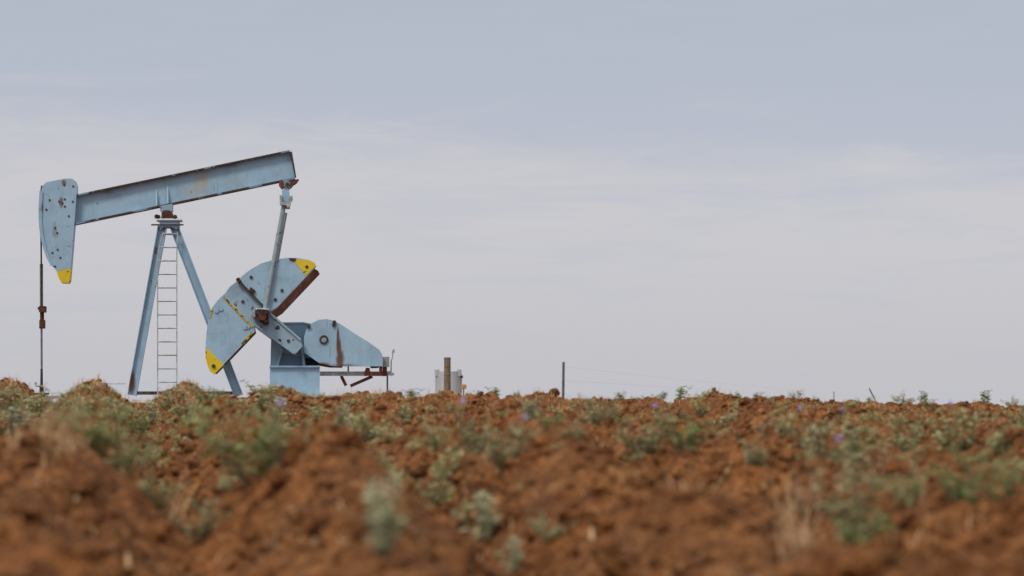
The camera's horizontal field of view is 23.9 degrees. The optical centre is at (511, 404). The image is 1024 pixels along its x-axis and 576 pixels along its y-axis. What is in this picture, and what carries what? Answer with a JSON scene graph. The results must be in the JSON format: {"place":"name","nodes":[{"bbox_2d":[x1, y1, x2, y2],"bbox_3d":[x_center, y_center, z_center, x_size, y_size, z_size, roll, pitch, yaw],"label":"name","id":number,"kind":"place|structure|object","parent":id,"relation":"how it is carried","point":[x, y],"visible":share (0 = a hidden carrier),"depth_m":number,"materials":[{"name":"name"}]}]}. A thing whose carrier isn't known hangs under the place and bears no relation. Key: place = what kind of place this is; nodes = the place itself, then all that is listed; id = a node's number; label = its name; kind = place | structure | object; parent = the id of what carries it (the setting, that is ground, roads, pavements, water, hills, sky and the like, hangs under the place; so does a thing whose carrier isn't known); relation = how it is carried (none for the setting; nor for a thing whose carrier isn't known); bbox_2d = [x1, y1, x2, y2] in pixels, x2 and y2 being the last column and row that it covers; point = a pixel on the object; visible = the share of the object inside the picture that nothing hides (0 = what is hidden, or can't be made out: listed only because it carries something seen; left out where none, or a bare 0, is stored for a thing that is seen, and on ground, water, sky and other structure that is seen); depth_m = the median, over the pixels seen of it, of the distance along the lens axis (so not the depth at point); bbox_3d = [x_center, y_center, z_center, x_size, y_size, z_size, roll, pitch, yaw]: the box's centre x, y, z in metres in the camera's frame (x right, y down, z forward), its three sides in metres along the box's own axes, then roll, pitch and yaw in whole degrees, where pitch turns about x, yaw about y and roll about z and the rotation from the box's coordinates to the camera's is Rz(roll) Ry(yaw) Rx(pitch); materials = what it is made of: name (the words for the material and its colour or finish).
{"place":"outdoors","nodes":[
{"label":"outdoors","id":0,"kind":"place"},
{"bbox_2d":[0,377,1023,575],"bbox_3d":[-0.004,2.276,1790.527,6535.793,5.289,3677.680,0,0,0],"label":"ground","id":1,"kind":"structure","parent":0,"point":[131,501],"depth_m":8.50,"materials":[{"name":"red soil"}]},
{"bbox_2d":[0,387,28,412],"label":"weed","id":2,"kind":"object","parent":1,"relation":"on","point":[18,403],"visible":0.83,"depth_m":20.60,"materials":[{"name":"green plant"}]},
{"bbox_2d":[0,403,32,435],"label":"weed","id":3,"kind":"object","parent":1,"relation":"on","point":[12,415],"visible":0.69,"depth_m":16.93,"materials":[{"name":"green plant"}]},
{"bbox_2d":[6,400,52,424],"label":"weed","id":4,"kind":"object","parent":1,"relation":"on","point":[28,413],"visible":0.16,"depth_m":18.79,"materials":[{"name":"green plant"}]},
{"bbox_2d":[23,383,54,414],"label":"weed","id":5,"kind":"object","parent":1,"relation":"on","point":[37,404],"visible":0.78,"depth_m":21.82,"materials":[{"name":"green plant"}]},
{"bbox_2d":[17,396,72,437],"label":"weed","id":6,"kind":"object","parent":1,"relation":"on","point":[54,419],"visible":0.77,"depth_m":9.04,"materials":[{"name":"plant"}]},
{"bbox_2d":[45,388,68,412],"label":"weed","id":7,"kind":"object","parent":1,"relation":"on","point":[58,406],"visible":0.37,"depth_m":19.40,"materials":[{"name":"green plant"}]},
{"bbox_2d":[52,397,89,427],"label":"weed","id":8,"kind":"object","parent":1,"relation":"on","point":[76,413],"visible":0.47,"depth_m":9.48,"materials":[{"name":"green plant"}]},
{"bbox_2d":[35,369,124,398],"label":"wellhead","id":9,"kind":"object","parent":1,"relation":"on","point":[41,388],"visible":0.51,"depth_m":49.77,"materials":[{"name":"metal"}]},
{"bbox_2d":[69,392,103,416],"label":"weed","id":10,"kind":"object","parent":1,"relation":"on","point":[89,410],"visible":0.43,"depth_m":16.03,"materials":[{"name":"green plant"}]},
{"bbox_2d":[46,405,129,456],"bbox_3d":[-1.593,0.096,9.286,0.324,0.215,0.299,0,0,27],"label":"weed","id":11,"kind":"object","parent":1,"relation":"on","point":[98,430],"visible":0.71,"depth_m":9.22,"materials":[{"name":"green plant"}]},
{"bbox_2d":[96,395,136,422],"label":"weed","id":12,"kind":"object","parent":1,"relation":"on","point":[110,404],"visible":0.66,"depth_m":17.66,"materials":[{"name":"green plant"}]},
{"bbox_2d":[83,427,163,477],"bbox_3d":[-1.495,0.186,9.205,0.259,0.209,0.265,0,0,17],"label":"weed","id":13,"kind":"object","parent":1,"relation":"on","point":[120,460],"visible":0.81,"depth_m":9.21,"materials":[{"name":"green plant"}]},
{"bbox_2d":[125,406,153,434],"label":"weed","id":14,"kind":"object","parent":1,"relation":"on","point":[135,425],"visible":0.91,"depth_m":18.09,"materials":[{"name":"green plant"}]},
{"bbox_2d":[135,399,159,425],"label":"weed","id":15,"kind":"object","parent":1,"relation":"on","point":[150,405],"visible":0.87,"depth_m":22.28,"materials":[{"name":"green plant"}]},
{"bbox_2d":[126,449,190,508],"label":"weed","id":16,"kind":"object","parent":1,"relation":"on","point":[146,488],"visible":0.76,"depth_m":9.15,"materials":[{"name":"green plant"}]},
{"bbox_2d":[154,388,183,409],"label":"weed","id":17,"kind":"object","parent":1,"relation":"on","point":[167,402],"visible":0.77,"depth_m":22.34,"materials":[{"name":"green plant"}]},
{"bbox_2d":[163,484,181,510],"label":"weed","id":18,"kind":"object","parent":1,"relation":"on","point":[166,502],"visible":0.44,"depth_m":11.93,"materials":[{"name":"green plant"}]},
{"bbox_2d":[163,384,199,418],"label":"weed","id":19,"kind":"object","parent":1,"relation":"on","point":[187,407],"visible":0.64,"depth_m":19.98,"materials":[{"name":"green plant"}]},
{"bbox_2d":[130,400,242,402],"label":"concrete pad","id":20,"kind":"object","parent":1,"relation":"on","point":[143,401],"depth_m":48.72,"materials":[{"name":"grey concrete"}]},
{"bbox_2d":[38,150,394,398],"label":"pump jack","id":21,"kind":"object","parent":20,"relation":"on","point":[261,297],"visible":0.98,"depth_m":49.65,"materials":[{"name":"paint"}]},
{"bbox_2d":[159,494,243,543],"bbox_3d":[-1.105,0.408,8.605,0.215,0.183,0.221,0,0,32],"label":"weed","id":22,"kind":"object","parent":1,"relation":"on","point":[205,525],"visible":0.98,"depth_m":8.58,"materials":[{"name":"green plant"}]},
{"bbox_2d":[191,385,229,406],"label":"weed","id":23,"kind":"object","parent":1,"relation":"on","point":[207,398],"visible":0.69,"depth_m":19.10,"materials":[{"name":"green plant"}]},
{"bbox_2d":[210,388,223,398],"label":"weed","id":24,"kind":"object","parent":1,"relation":"on","point":[217,392],"visible":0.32,"depth_m":20.04,"materials":[{"name":"green plant"}]},
{"bbox_2d":[210,407,237,430],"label":"weed","id":25,"kind":"object","parent":1,"relation":"on","point":[222,426],"visible":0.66,"depth_m":14.19,"materials":[{"name":"plant"}]},
{"bbox_2d":[215,466,245,490],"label":"weed","id":26,"kind":"object","parent":1,"relation":"on","point":[227,481],"visible":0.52,"depth_m":9.30,"materials":[{"name":"green plant"}]},
{"bbox_2d":[172,403,310,484],"bbox_3d":[-1.004,0.140,8.893,0.463,0.310,0.502,0,0,14],"label":"weed","id":27,"kind":"object","parent":1,"relation":"on","point":[261,449],"visible":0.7,"depth_m":8.84,"materials":[{"name":"green plant"}]},
{"bbox_2d":[239,379,294,413],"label":"weed","id":28,"kind":"object","parent":1,"relation":"on","point":[258,393],"visible":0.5,"depth_m":22.51,"materials":[{"name":"green plant"}]},
{"bbox_2d":[262,383,279,393],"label":"weed","id":29,"kind":"object","parent":1,"relation":"on","point":[275,390],"visible":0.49,"depth_m":25.23,"materials":[{"name":"green plant"}]},
{"bbox_2d":[259,384,289,414],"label":"weed","id":30,"kind":"object","parent":1,"relation":"on","point":[276,406],"visible":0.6,"depth_m":21.48,"materials":[{"name":"green plant"}]},
{"bbox_2d":[253,399,314,466],"bbox_3d":[-0.823,0.108,8.672,0.222,0.263,0.172,0,0,-39],"label":"weed","id":31,"kind":"object","parent":1,"relation":"on","point":[280,444],"visible":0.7,"depth_m":8.66,"materials":[{"name":"green plant"}]},
{"bbox_2d":[282,403,314,431],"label":"weed","id":32,"kind":"object","parent":1,"relation":"on","point":[292,427],"visible":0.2,"depth_m":18.52,"materials":[{"name":"green plant"}]},
{"bbox_2d":[306,398,343,420],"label":"weed","id":33,"kind":"object","parent":1,"relation":"on","point":[315,412],"visible":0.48,"depth_m":18.21,"materials":[{"name":"green plant"}]},
{"bbox_2d":[333,405,356,426],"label":"weed","id":34,"kind":"object","parent":1,"relation":"on","point":[341,417],"visible":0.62,"depth_m":16.28,"materials":[{"name":"green plant"}]},
{"bbox_2d":[341,391,362,406],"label":"weed","id":35,"kind":"object","parent":1,"relation":"on","point":[349,401],"visible":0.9,"depth_m":25.87,"materials":[{"name":"green plant"}]},
{"bbox_2d":[341,407,387,441],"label":"weed","id":36,"kind":"object","parent":1,"relation":"on","point":[362,419],"visible":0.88,"depth_m":15.19,"materials":[{"name":"green plant"}]},
{"bbox_2d":[365,389,381,401],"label":"weed","id":37,"kind":"object","parent":1,"relation":"on","point":[367,396],"visible":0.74,"depth_m":23.77,"materials":[{"name":"green plant"}]},
{"bbox_2d":[360,469,409,558],"bbox_3d":[-0.316,0.272,5.917,0.124,0.228,0.153,0,0,-10],"label":"weed","id":38,"kind":"object","parent":1,"relation":"on","point":[386,540],"visible":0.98,"depth_m":5.89,"materials":[{"name":"green plant"}]},
{"bbox_2d":[370,418,406,442],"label":"weed","id":39,"kind":"object","parent":1,"relation":"on","point":[382,435],"visible":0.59,"depth_m":14.46,"materials":[{"name":"green plant"}]},
{"bbox_2d":[388,457,415,483],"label":"weed","id":40,"kind":"object","parent":1,"relation":"on","point":[407,477],"visible":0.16,"depth_m":12.13,"materials":[{"name":"green plant"}]},
{"bbox_2d":[391,389,419,421],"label":"weed","id":41,"kind":"object","parent":1,"relation":"on","point":[402,415],"visible":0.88,"depth_m":20.38,"materials":[{"name":"green plant"}]},
{"bbox_2d":[403,388,424,396],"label":"weed","id":42,"kind":"object","parent":1,"relation":"on","point":[412,392],"visible":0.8,"depth_m":23.36,"materials":[{"name":"green plant"}]},
{"bbox_2d":[415,416,451,451],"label":"weed","id":43,"kind":"object","parent":1,"relation":"on","point":[436,447],"visible":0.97,"depth_m":12.38,"materials":[{"name":"green plant"}]},
{"bbox_2d":[416,468,453,507],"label":"weed","id":44,"kind":"object","parent":1,"relation":"on","point":[432,494],"visible":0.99,"depth_m":11.09,"materials":[{"name":"green plant"}]},
{"bbox_2d":[426,404,445,419],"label":"weed","id":45,"kind":"object","parent":1,"relation":"on","point":[442,417],"visible":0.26,"depth_m":18.11,"materials":[{"name":"plant"}]},
{"bbox_2d":[444,357,450,390],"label":"pole stump","id":46,"kind":"object","parent":1,"relation":"on","point":[447,373],"visible":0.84,"depth_m":119.86,"materials":[{"name":"brown wood"}]},
{"bbox_2d":[435,369,462,393],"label":"storage tank","id":47,"kind":"object","parent":1,"relation":"on","point":[456,379],"visible":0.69,"depth_m":189.23,"materials":[{"name":"metal"}]},
{"bbox_2d":[428,442,478,481],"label":"weed","id":48,"kind":"object","parent":1,"relation":"on","point":[440,466],"visible":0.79,"depth_m":11.47,"materials":[{"name":"green plant"}]},
{"bbox_2d":[461,384,465,394],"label":"marker stake","id":49,"kind":"object","parent":1,"relation":"on","point":[463,386],"visible":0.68,"depth_m":109.98,"materials":[{"name":"paint"}]},
{"bbox_2d":[450,397,490,454],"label":"weed","id":50,"kind":"object","parent":1,"relation":"on","point":[473,437],"visible":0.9,"depth_m":11.91,"materials":[{"name":"green plant"}]},
{"bbox_2d":[451,487,501,541],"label":"weed","id":51,"kind":"object","parent":1,"relation":"on","point":[484,519],"visible":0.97,"depth_m":8.84,"materials":[{"name":"green plant"}]},
{"bbox_2d":[484,387,500,395],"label":"weed","id":52,"kind":"object","parent":1,"relation":"on","point":[495,391],"visible":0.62,"depth_m":24.37,"materials":[{"name":"green plant"}]},
{"bbox_2d":[478,414,536,471],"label":"weed","id":53,"kind":"object","parent":1,"relation":"on","point":[501,459],"visible":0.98,"depth_m":9.72,"materials":[{"name":"green plant"}]},
{"bbox_2d":[494,533,525,572],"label":"weed","id":54,"kind":"object","parent":1,"relation":"on","point":[515,561],"visible":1,"depth_m":8.24,"materials":[{"name":"green plant"}]},
{"bbox_2d":[0,373,1023,575],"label":"dry straw","id":55,"kind":"object","parent":1,"relation":"on","point":[787,510],"visible":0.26,"depth_m":8.81,"materials":[{"name":"beige plant"}]},
{"bbox_2d":[0,378,1023,516],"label":"weed sprouts","id":56,"kind":"object","parent":1,"relation":"on","point":[381,462],"visible":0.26,"depth_m":17.34,"materials":[{"name":"green plant"}]},
{"bbox_2d":[518,398,542,421],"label":"weed","id":57,"kind":"object","parent":1,"relation":"on","point":[528,412],"visible":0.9,"depth_m":15.64,"materials":[{"name":"green plant"}]},
{"bbox_2d":[524,417,544,442],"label":"weed","id":58,"kind":"object","parent":1,"relation":"on","point":[536,434],"visible":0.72,"depth_m":9.80,"materials":[{"name":"plant"}]},
{"bbox_2d":[530,408,564,429],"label":"weed","id":59,"kind":"object","parent":1,"relation":"on","point":[558,415],"visible":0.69,"depth_m":14.97,"materials":[{"name":"green plant"}]},
{"bbox_2d":[527,507,577,543],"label":"weed","id":60,"kind":"object","parent":1,"relation":"on","point":[558,531],"visible":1,"depth_m":8.22,"materials":[{"name":"green plant"}]},
{"bbox_2d":[553,410,589,439],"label":"weed","id":61,"kind":"object","parent":1,"relation":"on","point":[579,432],"visible":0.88,"depth_m":9.69,"materials":[{"name":"green plant"}]},
{"bbox_2d":[575,394,614,425],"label":"weed","id":62,"kind":"object","parent":1,"relation":"on","point":[592,419],"visible":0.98,"depth_m":14.40,"materials":[{"name":"green plant"}]},
{"bbox_2d":[604,391,626,420],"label":"weed","id":63,"kind":"object","parent":1,"relation":"on","point":[617,414],"visible":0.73,"depth_m":17.38,"materials":[{"name":"green plant"}]},
{"bbox_2d":[614,392,625,398],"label":"weed","id":64,"kind":"object","parent":1,"relation":"on","point":[618,395],"visible":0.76,"depth_m":27.19,"materials":[{"name":"green plant"}]},
{"bbox_2d":[616,403,675,459],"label":"weed","id":65,"kind":"object","parent":1,"relation":"on","point":[651,441],"visible":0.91,"depth_m":12.07,"materials":[{"name":"green plant"}]},
{"bbox_2d":[657,391,667,398],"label":"weed","id":66,"kind":"object","parent":1,"relation":"on","point":[663,394],"visible":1,"depth_m":25.34,"materials":[{"name":"green plant"}]},
{"bbox_2d":[675,385,693,399],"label":"weed","id":67,"kind":"object","parent":1,"relation":"on","point":[680,391],"visible":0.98,"depth_m":28.49,"materials":[{"name":"green plant"}]},
{"bbox_2d":[651,408,718,452],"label":"weed","id":68,"kind":"object","parent":1,"relation":"on","point":[691,433],"visible":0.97,"depth_m":11.70,"materials":[{"name":"green plant"}]},
{"bbox_2d":[690,396,711,415],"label":"weed","id":69,"kind":"object","parent":1,"relation":"on","point":[701,409],"visible":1,"depth_m":19.04,"materials":[{"name":"green plant"}]},
{"bbox_2d":[694,387,716,397],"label":"weed","id":70,"kind":"object","parent":1,"relation":"on","point":[707,393],"visible":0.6,"depth_m":27.27,"materials":[{"name":"green plant"}]},
{"bbox_2d":[562,362,887,398],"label":"wire fence","id":71,"kind":"object","parent":1,"relation":"on","point":[563,378],"visible":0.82,"depth_m":94.97,"materials":[{"name":"grey metal"}]},
{"bbox_2d":[711,406,742,426],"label":"weed","id":72,"kind":"object","parent":1,"relation":"on","point":[725,415],"visible":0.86,"depth_m":18.05,"materials":[{"name":"green plant"}]},
{"bbox_2d":[734,421,772,466],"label":"weed","id":73,"kind":"object","parent":1,"relation":"on","point":[753,456],"visible":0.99,"depth_m":10.14,"materials":[{"name":"green plant"}]},
{"bbox_2d":[755,410,773,426],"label":"weed","id":74,"kind":"object","parent":1,"relation":"on","point":[769,423],"visible":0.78,"depth_m":13.64,"materials":[{"name":"plant"}]},
{"bbox_2d":[768,406,805,438],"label":"weed","id":75,"kind":"object","parent":1,"relation":"on","point":[785,431],"visible":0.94,"depth_m":13.18,"materials":[{"name":"green plant"}]},
{"bbox_2d":[788,390,804,399],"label":"weed","id":76,"kind":"object","parent":1,"relation":"on","point":[797,398],"visible":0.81,"depth_m":24.08,"materials":[{"name":"green plant"}]},
{"bbox_2d":[789,459,825,520],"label":"weed","id":77,"kind":"object","parent":1,"relation":"on","point":[812,491],"visible":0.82,"depth_m":8.94,"materials":[{"name":"plant"}]},
{"bbox_2d":[783,416,865,461],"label":"weed","id":78,"kind":"object","parent":1,"relation":"on","point":[816,438],"visible":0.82,"depth_m":12.13,"materials":[{"name":"green plant"}]},
{"bbox_2d":[809,435,889,542],"bbox_3d":[1.110,0.296,7.974,0.264,0.393,0.205,0,0,10],"label":"weed","id":79,"kind":"object","parent":1,"relation":"on","point":[844,515],"visible":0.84,"depth_m":7.99,"materials":[{"name":"green plant"}]},
{"bbox_2d":[834,407,885,462],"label":"weed","id":80,"kind":"object","parent":1,"relation":"on","point":[854,442],"visible":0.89,"depth_m":11.87,"materials":[{"name":"green plant"}]},
{"bbox_2d":[829,501,897,543],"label":"weed","id":81,"kind":"object","parent":1,"relation":"on","point":[850,539],"visible":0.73,"depth_m":7.74,"materials":[{"name":"green plant"}]},
{"bbox_2d":[864,398,886,419],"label":"weed","id":82,"kind":"object","parent":1,"relation":"on","point":[875,414],"visible":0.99,"depth_m":15.34,"materials":[{"name":"green plant"}]},
{"bbox_2d":[861,438,903,479],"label":"weed","id":83,"kind":"object","parent":1,"relation":"on","point":[879,467],"visible":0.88,"depth_m":10.98,"materials":[{"name":"plant"}]},
{"bbox_2d":[866,437,937,507],"bbox_3d":[1.320,0.231,8.067,0.240,0.256,0.194,0,0,-35],"label":"weed","id":84,"kind":"object","parent":1,"relation":"on","point":[919,488],"visible":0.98,"depth_m":8.04,"materials":[{"name":"green plant"}]},
{"bbox_2d":[883,409,928,452],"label":"weed","id":85,"kind":"object","parent":1,"relation":"on","point":[902,448],"visible":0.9,"depth_m":13.86,"materials":[{"name":"green plant"}]},
{"bbox_2d":[891,392,920,404],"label":"weed","id":86,"kind":"object","parent":1,"relation":"on","point":[902,401],"visible":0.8,"depth_m":26.48,"materials":[{"name":"green plant"}]},
{"bbox_2d":[918,390,927,401],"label":"weed","id":87,"kind":"object","parent":1,"relation":"on","point":[922,396],"visible":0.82,"depth_m":25.99,"materials":[{"name":"green plant"}]},
{"bbox_2d":[920,399,938,411],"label":"weed","id":88,"kind":"object","parent":1,"relation":"on","point":[928,405],"visible":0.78,"depth_m":22.52,"materials":[{"name":"green plant"}]},
{"bbox_2d":[927,400,986,453],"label":"weed","id":89,"kind":"object","parent":1,"relation":"on","point":[942,440],"visible":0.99,"depth_m":13.27,"materials":[{"name":"green plant"}]},
{"bbox_2d":[929,439,1023,505],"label":"weed","id":90,"kind":"object","parent":1,"relation":"on","point":[962,486],"visible":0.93,"depth_m":7.58,"materials":[{"name":"green plant"}]},
{"bbox_2d":[979,390,991,402],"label":"weed","id":91,"kind":"object","parent":1,"relation":"on","point":[986,397],"visible":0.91,"depth_m":26.56,"materials":[{"name":"green plant"}]},
{"bbox_2d":[980,406,1011,453],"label":"weed","id":92,"kind":"object","parent":1,"relation":"on","point":[992,442],"visible":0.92,"depth_m":12.49,"materials":[{"name":"green plant"}]},
{"bbox_2d":[1000,394,1019,406],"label":"weed","id":93,"kind":"object","parent":1,"relation":"on","point":[1017,400],"visible":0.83,"depth_m":25.90,"materials":[{"name":"green plant"}]},
{"bbox_2d":[1001,401,1023,423],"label":"weed","id":94,"kind":"object","parent":1,"relation":"on","point":[1020,416],"visible":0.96,"depth_m":17.82,"materials":[{"name":"green plant"}]},
{"bbox_2d":[0,0,1023,406],"label":"sky","id":95,"kind":"structure","parent":0,"point":[826,197],"materials":[{"name":"grey"}]}
]}

